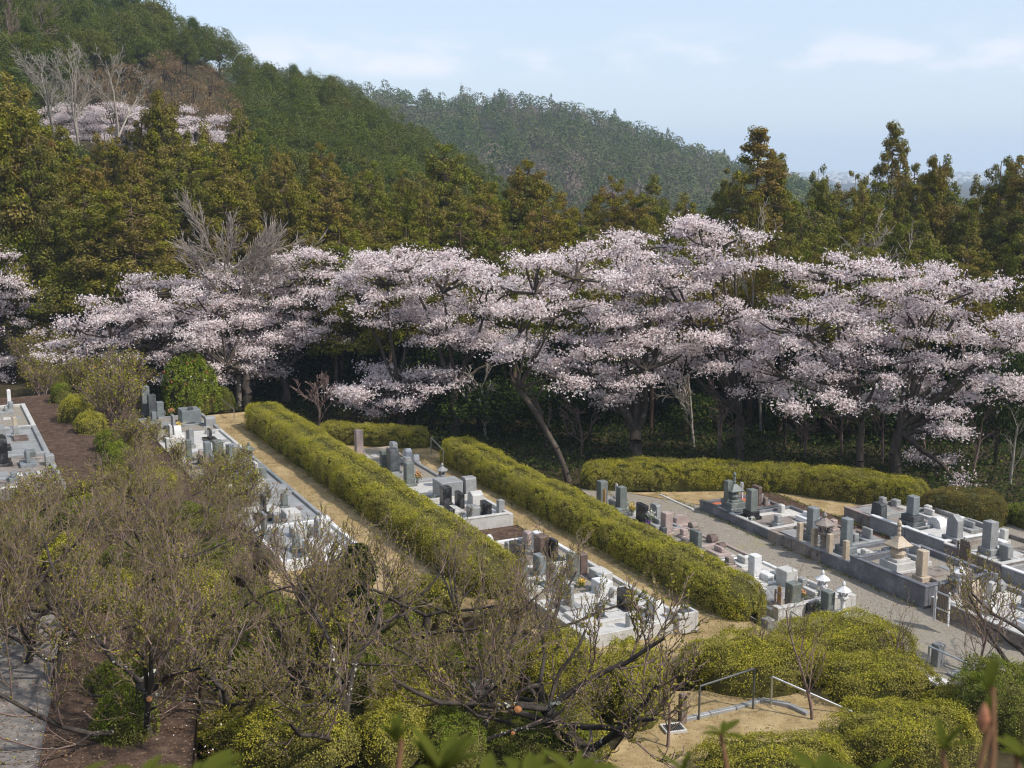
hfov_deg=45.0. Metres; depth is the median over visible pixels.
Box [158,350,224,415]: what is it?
camellia bush
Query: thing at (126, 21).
evergreen tree
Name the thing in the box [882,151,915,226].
cedar tree
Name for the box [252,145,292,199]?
cedar tree
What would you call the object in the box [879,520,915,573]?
stone pagoda
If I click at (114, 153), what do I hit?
cedar tree
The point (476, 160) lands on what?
evergreen tree
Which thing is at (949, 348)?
evergreen shrub
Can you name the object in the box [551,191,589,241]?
cedar tree
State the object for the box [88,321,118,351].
bare shrub
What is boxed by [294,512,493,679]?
pruned tree
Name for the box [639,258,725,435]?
cedar tree
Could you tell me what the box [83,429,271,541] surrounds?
pruned tree
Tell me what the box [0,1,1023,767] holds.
ground
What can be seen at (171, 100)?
russet tree
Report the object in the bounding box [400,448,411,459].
gravestone
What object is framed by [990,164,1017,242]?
cedar tree
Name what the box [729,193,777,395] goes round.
cedar tree
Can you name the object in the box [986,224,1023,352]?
cedar tree
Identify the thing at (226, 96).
russet tree
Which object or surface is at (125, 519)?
pruned tree
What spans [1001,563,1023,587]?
grave plot
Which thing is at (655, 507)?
gravestone
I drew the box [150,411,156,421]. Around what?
gravestone
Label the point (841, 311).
cherry tree
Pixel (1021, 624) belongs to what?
gravestone
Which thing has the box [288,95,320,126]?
evergreen tree
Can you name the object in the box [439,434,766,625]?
hedge
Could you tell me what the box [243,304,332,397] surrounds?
evergreen shrub
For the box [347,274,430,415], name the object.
cedar tree
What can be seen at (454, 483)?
gravestone
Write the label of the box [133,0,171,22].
evergreen tree
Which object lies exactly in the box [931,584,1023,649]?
grave plot
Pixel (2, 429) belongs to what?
gravestone
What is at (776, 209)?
cedar tree
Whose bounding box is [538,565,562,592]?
gravestone
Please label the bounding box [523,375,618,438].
evergreen shrub
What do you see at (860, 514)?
grave plot
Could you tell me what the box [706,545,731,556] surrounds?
gravestone
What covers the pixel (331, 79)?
evergreen tree
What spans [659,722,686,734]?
drain grate
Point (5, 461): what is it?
gravestone
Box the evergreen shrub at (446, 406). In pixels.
[433,381,525,432]
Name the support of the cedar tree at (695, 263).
on the ground at (1002, 759)
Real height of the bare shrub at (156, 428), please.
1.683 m
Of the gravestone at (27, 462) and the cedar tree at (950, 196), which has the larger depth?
the cedar tree at (950, 196)
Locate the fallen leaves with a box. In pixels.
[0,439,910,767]
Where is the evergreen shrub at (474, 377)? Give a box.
[463,347,553,390]
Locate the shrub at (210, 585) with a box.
[151,565,240,612]
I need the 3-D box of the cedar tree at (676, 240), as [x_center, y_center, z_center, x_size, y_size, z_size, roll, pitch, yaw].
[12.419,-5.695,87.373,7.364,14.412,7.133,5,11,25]
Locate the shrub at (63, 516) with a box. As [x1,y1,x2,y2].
[48,494,118,533]
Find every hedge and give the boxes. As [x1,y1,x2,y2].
[243,401,524,602]
[320,420,429,448]
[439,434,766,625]
[580,455,811,495]
[802,464,929,504]
[920,484,1008,527]
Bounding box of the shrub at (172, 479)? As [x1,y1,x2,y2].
[129,466,179,494]
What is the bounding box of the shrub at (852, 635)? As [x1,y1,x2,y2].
[767,605,922,676]
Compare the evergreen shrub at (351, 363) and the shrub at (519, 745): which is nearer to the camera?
the shrub at (519, 745)
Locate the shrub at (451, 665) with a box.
[410,639,474,708]
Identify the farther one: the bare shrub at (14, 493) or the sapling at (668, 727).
the bare shrub at (14, 493)
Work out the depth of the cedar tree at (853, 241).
66.43 m
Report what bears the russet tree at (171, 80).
on the ground at (1002, 759)
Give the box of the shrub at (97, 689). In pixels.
[82,647,171,703]
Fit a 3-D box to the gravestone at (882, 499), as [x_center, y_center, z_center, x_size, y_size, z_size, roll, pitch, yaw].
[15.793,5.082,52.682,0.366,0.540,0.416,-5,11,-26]
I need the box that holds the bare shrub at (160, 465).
[123,456,185,478]
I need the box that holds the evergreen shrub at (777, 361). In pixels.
[705,343,817,423]
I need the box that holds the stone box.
[667,605,697,633]
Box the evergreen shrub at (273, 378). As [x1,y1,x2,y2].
[219,295,308,392]
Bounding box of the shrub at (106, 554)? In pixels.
[95,536,179,580]
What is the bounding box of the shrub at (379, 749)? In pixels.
[345,695,427,767]
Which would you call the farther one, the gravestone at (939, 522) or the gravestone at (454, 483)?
the gravestone at (454, 483)
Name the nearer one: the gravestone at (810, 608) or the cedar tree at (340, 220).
the gravestone at (810, 608)
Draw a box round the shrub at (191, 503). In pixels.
[144,500,220,533]
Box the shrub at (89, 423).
[72,410,108,434]
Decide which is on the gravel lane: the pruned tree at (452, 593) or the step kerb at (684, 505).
the step kerb at (684, 505)
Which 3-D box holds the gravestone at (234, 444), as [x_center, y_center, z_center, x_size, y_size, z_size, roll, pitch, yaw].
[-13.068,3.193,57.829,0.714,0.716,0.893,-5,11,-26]
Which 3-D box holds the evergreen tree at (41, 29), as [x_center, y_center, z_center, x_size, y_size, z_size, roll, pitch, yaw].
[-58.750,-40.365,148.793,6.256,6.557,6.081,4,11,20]
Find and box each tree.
[0,0,19,33]
[0,31,38,68]
[0,37,12,63]
[0,63,35,97]
[0,70,83,361]
[0,96,50,285]
[0,120,84,364]
[0,132,91,321]
[0,244,76,383]
[0,461,104,558]
[0,464,131,647]
[0,467,92,621]
[0,483,228,685]
[0,504,257,767]
[0,525,126,663]
[1,81,52,314]
[2,0,61,50]
[4,23,52,44]
[9,44,77,138]
[11,46,69,119]
[12,12,43,55]
[14,121,68,194]
[21,84,67,118]
[22,269,289,408]
[26,187,164,363]
[27,0,66,48]
[28,1,67,39]
[33,38,77,106]
[34,99,124,145]
[35,32,107,145]
[43,39,94,102]
[43,125,88,204]
[46,475,291,599]
[48,183,203,377]
[55,554,369,729]
[56,157,128,329]
[61,24,114,86]
[64,4,92,27]
[65,29,120,81]
[66,153,114,258]
[70,0,103,27]
[70,67,123,105]
[70,467,192,573]
[75,20,110,68]
[76,101,160,148]
[80,44,161,137]
[82,125,124,214]
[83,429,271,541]
[88,158,119,192]
[91,99,138,134]
[92,0,112,16]
[102,12,140,53]
[102,59,145,102]
[102,164,170,351]
[106,10,141,64]
[109,0,140,6]
[110,0,132,11]
[112,109,159,319]
[114,18,144,74]
[118,90,163,134]
[119,149,164,348]
[119,511,349,643]
[122,35,166,86]
[123,69,170,120]
[130,465,287,556]
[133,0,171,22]
[135,88,193,339]
[135,149,231,354]
[143,48,182,100]
[144,16,178,71]
[144,133,243,238]
[148,59,187,98]
[149,171,233,355]
[154,503,411,767]
[163,90,200,126]
[163,102,230,150]
[166,186,327,405]
[168,27,199,88]
[168,165,279,376]
[169,130,191,194]
[171,76,213,135]
[182,245,382,401]
[184,15,208,66]
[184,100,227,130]
[184,121,246,335]
[189,63,227,123]
[192,184,279,365]
[192,513,450,711]
[193,487,285,551]
[197,40,237,77]
[201,91,245,144]
[201,146,215,166]
[203,148,250,256]
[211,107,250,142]
[217,492,388,627]
[218,141,258,219]
[220,101,262,129]
[223,107,266,203]
[232,56,251,88]
[233,152,259,181]
[236,67,256,91]
[242,179,327,306]
[248,153,325,375]
[249,125,275,162]
[250,64,284,96]
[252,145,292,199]
[252,150,292,360]
[259,62,280,78]
[265,225,404,407]
[270,146,304,178]
[283,63,303,83]
[283,77,317,103]
[283,191,383,369]
[284,134,327,154]
[285,71,309,95]
[286,148,324,186]
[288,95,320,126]
[289,152,316,192]
[290,372,337,425]
[291,165,365,366]
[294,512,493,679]
[301,571,709,767]
[302,142,349,233]
[302,259,364,409]
[305,74,320,93]
[310,133,345,166]
[315,162,361,199]
[316,73,344,97]
[318,242,480,427]
[319,80,342,108]
[321,542,387,632]
[333,144,369,174]
[333,170,403,368]
[334,158,397,251]
[335,113,375,145]
[335,502,577,711]
[341,212,419,373]
[344,175,378,206]
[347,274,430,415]
[352,222,470,395]
[354,99,376,126]
[359,243,533,436]
[361,569,638,767]
[363,160,391,187]
[369,109,394,127]
[373,160,417,200]
[373,168,415,250]
[374,168,403,195]
[375,505,544,642]
[380,179,404,210]
[392,188,454,290]
[395,142,491,259]
[397,170,452,272]
[402,140,418,163]
[402,246,478,395]
[406,379,433,426]
[411,169,437,196]
[411,540,609,727]
[414,146,439,165]
[415,167,436,185]
[421,211,501,388]
[429,168,462,245]
[443,176,511,355]
[448,151,481,172]
[451,193,519,382]
[451,235,650,481]
[461,175,500,220]
[462,362,498,436]
[463,222,563,389]
[466,515,659,671]
[469,169,491,186]
[478,163,497,180]
[481,174,509,192]
[485,257,560,423]
[486,159,565,259]
[496,241,629,375]
[499,164,547,253]
[502,174,562,274]
[516,198,579,383]
[523,245,731,461]
[525,382,552,445]
[546,245,624,422]
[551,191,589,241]
[555,205,608,268]
[557,392,600,455]
[561,225,640,361]
[566,225,676,367]
[583,175,640,268]
[598,195,668,295]
[598,210,804,464]
[620,242,694,432]
[630,173,679,252]
[632,215,669,292]
[639,251,723,408]
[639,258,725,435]
[640,201,713,392]
[653,355,694,446]
[664,192,709,255]
[670,233,722,397]
[696,181,747,294]
[700,213,775,416]
[703,167,749,256]
[706,377,736,454]
[712,255,783,430]
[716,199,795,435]
[723,125,813,391]
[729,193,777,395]
[729,247,959,471]
[733,233,819,437]
[750,152,796,257]
[759,212,843,375]
[760,190,806,241]
[762,198,847,288]
[782,400,819,459]
[786,237,863,429]
[795,164,836,246]
[809,179,844,386]
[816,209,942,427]
[817,224,912,359]
[817,379,852,460]
[819,234,904,437]
[833,170,875,233]
[838,181,911,288]
[838,183,894,279]
[854,258,1023,488]
[864,384,897,463]
[869,119,925,252]
[872,220,957,326]
[878,248,961,380]
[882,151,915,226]
[883,202,938,293]
[887,162,944,253]
[893,184,953,252]
[894,381,941,465]
[912,153,958,263]
[929,251,1008,425]
[933,154,964,233]
[938,548,1023,674]
[939,226,1011,359]
[940,197,984,262]
[945,206,992,309]
[949,155,1022,279]
[950,372,1023,464]
[955,174,988,223]
[967,402,996,473]
[976,155,1023,280]
[981,155,1023,211]
[981,192,1023,339]
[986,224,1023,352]
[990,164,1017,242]
[1001,407,1023,484]
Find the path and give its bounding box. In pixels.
[607,688,848,767]
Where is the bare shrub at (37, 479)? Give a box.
[24,462,103,520]
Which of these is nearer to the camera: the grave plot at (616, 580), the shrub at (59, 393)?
the grave plot at (616, 580)
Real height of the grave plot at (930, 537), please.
1.067 m
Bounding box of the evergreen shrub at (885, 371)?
[828,341,924,426]
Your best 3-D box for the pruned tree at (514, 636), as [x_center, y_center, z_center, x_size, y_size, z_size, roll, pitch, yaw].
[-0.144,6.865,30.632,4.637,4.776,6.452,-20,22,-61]
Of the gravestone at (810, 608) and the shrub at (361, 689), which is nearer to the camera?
the shrub at (361, 689)
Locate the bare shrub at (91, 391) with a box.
[68,373,121,414]
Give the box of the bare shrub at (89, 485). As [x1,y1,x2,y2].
[61,467,120,502]
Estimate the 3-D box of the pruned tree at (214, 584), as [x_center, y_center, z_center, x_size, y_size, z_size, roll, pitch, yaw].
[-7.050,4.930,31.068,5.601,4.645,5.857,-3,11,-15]
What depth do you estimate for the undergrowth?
65.65 m
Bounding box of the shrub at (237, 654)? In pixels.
[201,627,286,691]
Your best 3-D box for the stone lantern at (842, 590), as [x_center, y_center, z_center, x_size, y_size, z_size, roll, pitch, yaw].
[10.926,7.059,40.782,0.550,1.186,0.476,-5,11,-26]
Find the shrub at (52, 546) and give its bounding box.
[34,528,99,576]
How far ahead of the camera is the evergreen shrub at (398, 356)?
77.25 m
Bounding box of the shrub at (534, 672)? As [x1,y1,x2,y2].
[511,625,609,716]
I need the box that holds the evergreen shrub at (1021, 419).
[972,402,1023,439]
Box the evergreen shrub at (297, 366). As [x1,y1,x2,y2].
[279,358,327,399]
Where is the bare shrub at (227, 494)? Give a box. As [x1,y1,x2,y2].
[175,470,253,520]
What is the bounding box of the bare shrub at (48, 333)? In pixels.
[14,317,79,369]
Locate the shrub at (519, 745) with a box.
[461,702,607,767]
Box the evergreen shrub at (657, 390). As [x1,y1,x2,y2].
[618,348,704,419]
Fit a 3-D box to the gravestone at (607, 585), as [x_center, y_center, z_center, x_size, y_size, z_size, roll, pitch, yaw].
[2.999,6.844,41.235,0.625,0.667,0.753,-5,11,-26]
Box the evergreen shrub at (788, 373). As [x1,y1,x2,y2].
[748,346,834,423]
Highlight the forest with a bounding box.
[201,58,982,238]
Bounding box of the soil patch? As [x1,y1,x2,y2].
[479,525,524,540]
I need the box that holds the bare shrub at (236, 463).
[196,441,257,484]
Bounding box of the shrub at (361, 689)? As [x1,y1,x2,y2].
[329,644,420,713]
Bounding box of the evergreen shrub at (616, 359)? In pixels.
[562,323,664,384]
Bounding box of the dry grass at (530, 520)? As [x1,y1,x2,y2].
[217,419,748,639]
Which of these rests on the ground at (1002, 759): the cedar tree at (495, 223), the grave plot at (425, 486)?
the cedar tree at (495, 223)
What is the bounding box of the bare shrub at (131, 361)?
[82,341,158,401]
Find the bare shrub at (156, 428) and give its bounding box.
[142,417,171,441]
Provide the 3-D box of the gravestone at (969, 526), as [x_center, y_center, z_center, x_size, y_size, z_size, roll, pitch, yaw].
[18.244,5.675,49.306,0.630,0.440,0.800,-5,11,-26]
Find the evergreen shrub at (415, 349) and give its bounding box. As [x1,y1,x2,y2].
[362,325,457,393]
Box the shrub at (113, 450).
[101,435,131,471]
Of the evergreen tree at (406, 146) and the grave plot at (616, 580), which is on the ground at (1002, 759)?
the evergreen tree at (406, 146)
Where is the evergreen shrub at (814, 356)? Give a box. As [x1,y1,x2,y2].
[772,336,886,424]
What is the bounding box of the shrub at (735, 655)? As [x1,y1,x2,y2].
[670,622,832,699]
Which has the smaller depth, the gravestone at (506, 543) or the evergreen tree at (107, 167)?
the gravestone at (506, 543)
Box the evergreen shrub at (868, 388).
[840,378,919,436]
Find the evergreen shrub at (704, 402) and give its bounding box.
[662,391,728,436]
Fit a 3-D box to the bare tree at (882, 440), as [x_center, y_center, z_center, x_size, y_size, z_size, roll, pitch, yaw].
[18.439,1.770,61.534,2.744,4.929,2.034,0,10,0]
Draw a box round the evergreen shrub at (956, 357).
[878,341,973,393]
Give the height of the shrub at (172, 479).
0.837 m
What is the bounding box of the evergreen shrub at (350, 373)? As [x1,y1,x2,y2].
[318,365,376,394]
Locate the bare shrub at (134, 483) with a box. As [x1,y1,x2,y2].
[94,459,153,504]
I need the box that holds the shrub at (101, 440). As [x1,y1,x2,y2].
[92,428,124,453]
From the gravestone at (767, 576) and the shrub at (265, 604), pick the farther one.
the gravestone at (767, 576)
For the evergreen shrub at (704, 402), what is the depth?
66.92 m
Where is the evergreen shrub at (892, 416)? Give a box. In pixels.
[877,387,982,440]
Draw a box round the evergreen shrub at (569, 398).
[561,371,618,444]
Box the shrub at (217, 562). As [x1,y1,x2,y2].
[176,535,254,578]
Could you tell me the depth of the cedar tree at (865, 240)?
78.50 m
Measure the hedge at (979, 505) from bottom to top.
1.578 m
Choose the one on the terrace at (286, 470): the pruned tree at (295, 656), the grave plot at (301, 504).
the grave plot at (301, 504)
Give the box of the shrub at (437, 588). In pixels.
[397,570,460,623]
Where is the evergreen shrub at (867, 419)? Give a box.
[827,387,878,441]
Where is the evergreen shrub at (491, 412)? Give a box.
[459,377,533,435]
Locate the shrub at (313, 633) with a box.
[280,597,369,662]
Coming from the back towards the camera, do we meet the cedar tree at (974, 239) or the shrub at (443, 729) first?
the cedar tree at (974, 239)
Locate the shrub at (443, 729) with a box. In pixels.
[418,705,487,767]
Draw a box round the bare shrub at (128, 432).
[104,408,156,454]
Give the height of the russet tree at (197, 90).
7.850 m
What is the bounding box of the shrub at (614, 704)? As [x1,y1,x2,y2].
[593,632,671,733]
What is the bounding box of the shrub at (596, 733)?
[562,704,610,762]
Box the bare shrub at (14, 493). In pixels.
[0,472,45,524]
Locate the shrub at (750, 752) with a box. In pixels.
[678,724,865,767]
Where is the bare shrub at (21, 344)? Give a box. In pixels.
[3,330,55,369]
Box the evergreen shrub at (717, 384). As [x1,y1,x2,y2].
[641,348,745,422]
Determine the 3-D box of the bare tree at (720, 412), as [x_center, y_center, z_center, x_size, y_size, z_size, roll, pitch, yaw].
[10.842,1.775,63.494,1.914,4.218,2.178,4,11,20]
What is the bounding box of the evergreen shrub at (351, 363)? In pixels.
[296,331,393,382]
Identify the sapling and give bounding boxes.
[638,629,702,747]
[740,545,856,719]
[741,604,781,645]
[871,579,918,659]
[950,533,1023,670]
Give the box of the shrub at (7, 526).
[0,509,48,551]
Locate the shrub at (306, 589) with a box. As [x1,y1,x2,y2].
[298,562,357,605]
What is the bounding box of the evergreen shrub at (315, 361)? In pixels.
[302,330,379,369]
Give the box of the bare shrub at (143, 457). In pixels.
[120,439,166,479]
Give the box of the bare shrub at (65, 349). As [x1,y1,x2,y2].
[39,329,100,375]
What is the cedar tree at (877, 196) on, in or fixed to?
on the ground at (1002, 759)
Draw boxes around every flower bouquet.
[167,408,173,415]
[414,470,422,483]
[575,577,585,587]
[627,501,635,515]
[645,508,656,522]
[801,586,806,600]
[812,594,820,611]
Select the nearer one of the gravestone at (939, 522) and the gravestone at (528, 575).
the gravestone at (528, 575)
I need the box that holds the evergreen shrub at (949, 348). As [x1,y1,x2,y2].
[912,319,1004,385]
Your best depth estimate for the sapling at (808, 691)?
33.23 m
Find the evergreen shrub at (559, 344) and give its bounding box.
[518,305,610,413]
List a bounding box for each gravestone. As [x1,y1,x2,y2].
[0,406,13,415]
[0,424,11,443]
[0,434,11,450]
[0,435,12,467]
[6,389,10,404]
[9,471,18,481]
[11,426,20,437]
[12,417,16,425]
[13,434,28,441]
[19,449,36,467]
[24,449,35,456]
[44,453,54,465]
[140,385,149,417]
[146,394,158,419]
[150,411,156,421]
[156,401,165,416]
[162,424,177,440]
[165,437,170,450]
[166,414,174,431]
[173,425,183,437]
[178,406,203,425]
[185,439,193,460]
[188,406,194,423]
[188,428,195,448]
[196,455,202,464]
[201,415,218,427]
[202,428,216,442]
[203,441,211,459]
[212,439,225,456]
[225,443,241,458]
[227,444,233,460]
[247,463,268,478]
[251,461,264,485]
[253,511,270,539]
[255,494,271,520]
[265,483,290,498]
[279,493,289,507]
[281,507,300,521]
[289,524,306,537]
[290,534,301,552]
[300,538,320,563]
[309,517,328,542]
[317,515,333,532]
[321,543,344,560]
[354,429,365,454]
[379,450,385,467]
[386,447,401,472]
[389,441,400,461]
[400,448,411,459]
[403,461,416,486]
[412,454,420,462]
[429,476,462,497]
[439,485,452,505]
[443,505,454,513]
[454,490,464,508]
[461,475,476,493]
[466,504,480,516]
[467,490,483,504]
[468,679,493,692]
[480,499,491,514]
[496,499,504,512]
[504,541,508,549]
[509,539,524,557]
[519,558,529,576]
[529,530,540,549]
[529,552,545,575]
[532,533,548,555]
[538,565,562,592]
[545,537,565,562]
[554,581,582,611]
[566,553,579,583]
[576,552,588,575]
[589,566,612,580]
[591,576,612,598]
[593,602,607,618]
[596,480,608,506]
[608,499,615,507]
[616,485,628,511]
[616,586,635,612]
[627,504,635,515]
[633,502,648,522]
[640,598,664,622]
[650,503,660,518]
[650,517,660,528]
[656,600,663,615]
[660,511,673,535]
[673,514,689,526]
[677,528,689,538]
[679,537,693,546]
[686,521,700,529]
[689,528,704,548]
[706,534,717,542]
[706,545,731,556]
[716,542,726,547]
[720,479,732,508]
[722,556,733,565]
[734,554,747,568]
[740,482,742,498]
[741,488,761,519]
[748,553,761,579]
[752,484,763,506]
[760,570,774,581]
[761,616,774,631]
[771,514,783,526]
[774,565,797,586]
[785,580,801,603]
[795,511,819,521]
[795,522,805,531]
[798,577,807,585]
[802,580,825,597]
[803,506,820,543]
[805,602,814,614]
[818,589,835,615]
[826,518,839,531]
[833,517,859,558]
[859,526,879,541]
[871,501,886,518]
[879,496,888,506]
[881,536,892,550]
[899,494,927,529]
[905,542,920,560]
[912,548,930,582]
[919,507,940,518]
[925,549,931,565]
[925,576,939,583]
[928,516,946,528]
[929,676,948,686]
[931,642,945,667]
[942,514,966,546]
[947,669,968,679]
[963,519,982,533]
[964,579,980,608]
[975,519,1000,558]
[981,600,996,616]
[982,581,998,603]
[994,579,1006,591]
[998,538,1007,544]
[999,528,1010,544]
[999,543,1013,561]
[1012,592,1023,611]
[1014,617,1023,628]
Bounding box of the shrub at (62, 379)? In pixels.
[29,368,70,387]
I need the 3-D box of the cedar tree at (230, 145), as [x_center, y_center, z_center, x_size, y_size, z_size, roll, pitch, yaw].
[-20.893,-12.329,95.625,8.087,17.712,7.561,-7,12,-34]
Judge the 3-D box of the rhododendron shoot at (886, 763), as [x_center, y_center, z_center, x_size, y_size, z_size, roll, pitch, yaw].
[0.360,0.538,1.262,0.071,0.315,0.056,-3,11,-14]
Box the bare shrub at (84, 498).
[69,481,141,540]
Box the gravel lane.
[579,488,1023,689]
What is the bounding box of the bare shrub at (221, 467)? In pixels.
[175,450,236,495]
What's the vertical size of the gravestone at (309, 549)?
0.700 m
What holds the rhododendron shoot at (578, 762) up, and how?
on the ground at (1002, 759)
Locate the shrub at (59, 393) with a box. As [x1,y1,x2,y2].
[48,382,71,403]
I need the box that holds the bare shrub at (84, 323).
[52,315,112,346]
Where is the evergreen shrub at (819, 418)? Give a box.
[767,377,872,438]
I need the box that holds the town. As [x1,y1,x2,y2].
[787,171,1022,183]
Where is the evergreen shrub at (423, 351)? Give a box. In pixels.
[396,327,499,415]
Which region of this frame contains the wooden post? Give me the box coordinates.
[678,692,686,723]
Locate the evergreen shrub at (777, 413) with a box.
[761,379,813,446]
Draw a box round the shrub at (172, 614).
[132,602,197,645]
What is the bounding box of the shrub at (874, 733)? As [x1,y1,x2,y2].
[815,689,988,767]
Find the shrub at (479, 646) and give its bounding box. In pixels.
[448,630,531,691]
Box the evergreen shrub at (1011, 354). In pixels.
[929,338,1023,392]
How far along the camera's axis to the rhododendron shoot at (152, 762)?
1.21 m
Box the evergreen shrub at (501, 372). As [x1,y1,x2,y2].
[453,316,541,385]
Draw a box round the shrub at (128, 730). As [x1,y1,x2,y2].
[84,676,160,748]
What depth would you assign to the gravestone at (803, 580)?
42.94 m
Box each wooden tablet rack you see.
[774,585,782,604]
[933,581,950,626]
[956,538,971,561]
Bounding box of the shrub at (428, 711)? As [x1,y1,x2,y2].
[361,668,449,728]
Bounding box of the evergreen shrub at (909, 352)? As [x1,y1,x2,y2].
[862,337,956,389]
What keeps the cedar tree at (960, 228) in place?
on the ground at (1002, 759)
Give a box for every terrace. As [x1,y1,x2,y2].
[0,390,268,592]
[206,412,521,659]
[346,445,776,681]
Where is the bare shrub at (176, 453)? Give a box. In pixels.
[154,436,191,474]
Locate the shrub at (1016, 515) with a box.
[1007,501,1023,528]
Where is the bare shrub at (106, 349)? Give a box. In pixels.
[86,340,125,377]
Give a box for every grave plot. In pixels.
[0,401,35,427]
[0,451,66,500]
[6,425,48,454]
[138,413,220,434]
[157,429,241,451]
[181,447,266,473]
[193,467,293,495]
[228,490,322,528]
[249,520,357,571]
[363,446,411,463]
[379,456,438,479]
[399,478,437,499]
[429,494,512,529]
[495,530,574,566]
[502,560,631,612]
[538,586,675,647]
[608,496,630,516]
[627,516,681,530]
[659,526,718,544]
[684,543,748,567]
[699,495,779,520]
[721,555,797,584]
[729,504,821,538]
[753,577,838,616]
[768,524,840,548]
[772,593,855,620]
[791,522,884,562]
[821,533,888,574]
[844,498,923,527]
[849,544,997,608]
[870,504,966,536]
[904,518,1000,552]
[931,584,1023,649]
[943,533,1023,578]
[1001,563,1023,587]
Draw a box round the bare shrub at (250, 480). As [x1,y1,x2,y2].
[212,463,271,506]
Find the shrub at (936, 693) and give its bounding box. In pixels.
[916,683,960,716]
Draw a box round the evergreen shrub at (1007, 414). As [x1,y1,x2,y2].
[945,379,1023,436]
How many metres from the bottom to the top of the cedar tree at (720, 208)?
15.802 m
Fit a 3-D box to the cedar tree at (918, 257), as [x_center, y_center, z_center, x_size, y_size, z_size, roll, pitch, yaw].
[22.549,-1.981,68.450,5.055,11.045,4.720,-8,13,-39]
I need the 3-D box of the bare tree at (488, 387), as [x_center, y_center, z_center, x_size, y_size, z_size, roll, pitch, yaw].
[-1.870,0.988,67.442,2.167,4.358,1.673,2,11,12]
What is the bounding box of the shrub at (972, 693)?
[940,649,1023,749]
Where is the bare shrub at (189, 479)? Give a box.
[182,475,200,484]
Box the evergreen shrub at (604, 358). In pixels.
[547,343,637,397]
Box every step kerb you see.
[659,494,693,509]
[687,697,808,720]
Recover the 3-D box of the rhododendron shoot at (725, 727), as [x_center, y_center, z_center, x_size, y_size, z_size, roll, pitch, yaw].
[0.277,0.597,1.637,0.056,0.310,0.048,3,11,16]
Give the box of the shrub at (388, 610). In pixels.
[356,590,420,649]
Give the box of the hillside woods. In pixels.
[0,0,504,215]
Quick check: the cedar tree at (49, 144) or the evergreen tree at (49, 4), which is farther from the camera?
the evergreen tree at (49, 4)
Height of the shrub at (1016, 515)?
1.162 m
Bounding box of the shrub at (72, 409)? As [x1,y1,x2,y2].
[56,392,94,423]
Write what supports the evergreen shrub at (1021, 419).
on the ground at (1002, 759)
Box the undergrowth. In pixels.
[140,367,1023,510]
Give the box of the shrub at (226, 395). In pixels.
[214,386,236,409]
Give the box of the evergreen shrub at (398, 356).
[357,298,442,372]
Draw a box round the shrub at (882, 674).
[811,646,945,709]
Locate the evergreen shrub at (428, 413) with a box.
[405,389,447,429]
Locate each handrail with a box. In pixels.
[219,399,234,419]
[430,437,443,465]
[698,668,755,719]
[770,676,852,711]
[927,645,973,669]
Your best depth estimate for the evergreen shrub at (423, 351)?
71.86 m
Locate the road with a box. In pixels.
[0,612,61,767]
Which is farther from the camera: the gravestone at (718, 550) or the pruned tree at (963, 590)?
the gravestone at (718, 550)
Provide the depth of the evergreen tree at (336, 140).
147.70 m
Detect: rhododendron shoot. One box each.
[86,761,107,767]
[113,754,176,767]
[169,749,244,767]
[379,711,413,767]
[409,725,484,767]
[479,752,496,767]
[497,752,564,767]
[540,748,620,767]
[660,751,692,767]
[701,719,743,767]
[785,748,846,767]
[835,757,894,767]
[928,715,975,767]
[959,656,999,767]
[976,694,992,767]
[997,734,1023,767]
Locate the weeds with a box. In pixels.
[237,422,917,633]
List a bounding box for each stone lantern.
[245,442,254,459]
[436,463,447,476]
[814,511,834,556]
[815,570,829,597]
[836,581,851,616]
[952,561,968,592]
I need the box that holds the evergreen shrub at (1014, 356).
[992,346,1023,375]
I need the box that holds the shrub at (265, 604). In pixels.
[220,585,301,637]
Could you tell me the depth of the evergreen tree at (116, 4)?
184.69 m
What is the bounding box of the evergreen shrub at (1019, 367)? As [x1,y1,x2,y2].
[1000,355,1023,439]
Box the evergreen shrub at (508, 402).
[461,389,531,437]
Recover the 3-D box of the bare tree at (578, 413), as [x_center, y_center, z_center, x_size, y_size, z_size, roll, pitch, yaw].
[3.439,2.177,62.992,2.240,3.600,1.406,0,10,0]
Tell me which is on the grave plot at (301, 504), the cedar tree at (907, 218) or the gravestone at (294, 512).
the gravestone at (294, 512)
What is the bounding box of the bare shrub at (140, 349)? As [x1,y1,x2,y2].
[117,340,152,374]
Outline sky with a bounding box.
[94,0,1023,172]
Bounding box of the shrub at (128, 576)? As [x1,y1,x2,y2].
[65,564,143,612]
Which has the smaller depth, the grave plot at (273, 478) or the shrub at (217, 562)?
the shrub at (217, 562)
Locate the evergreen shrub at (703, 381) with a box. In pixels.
[669,318,779,408]
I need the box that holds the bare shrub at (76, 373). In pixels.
[62,351,110,392]
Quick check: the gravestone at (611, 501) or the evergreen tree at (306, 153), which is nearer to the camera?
the gravestone at (611, 501)
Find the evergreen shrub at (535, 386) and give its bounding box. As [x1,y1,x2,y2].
[512,374,560,429]
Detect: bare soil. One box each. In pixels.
[38,613,206,767]
[762,492,889,539]
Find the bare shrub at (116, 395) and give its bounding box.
[70,363,148,425]
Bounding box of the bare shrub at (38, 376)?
[16,351,69,395]
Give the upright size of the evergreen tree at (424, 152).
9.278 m
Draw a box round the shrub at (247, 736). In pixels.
[196,694,365,767]
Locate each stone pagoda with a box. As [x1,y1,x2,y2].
[719,472,745,510]
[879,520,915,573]
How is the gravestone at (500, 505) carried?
on the grave plot at (504, 518)
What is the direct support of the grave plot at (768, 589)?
on the gravel lane
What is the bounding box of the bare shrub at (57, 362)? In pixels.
[46,347,82,381]
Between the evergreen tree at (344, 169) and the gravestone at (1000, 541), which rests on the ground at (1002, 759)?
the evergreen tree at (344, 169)

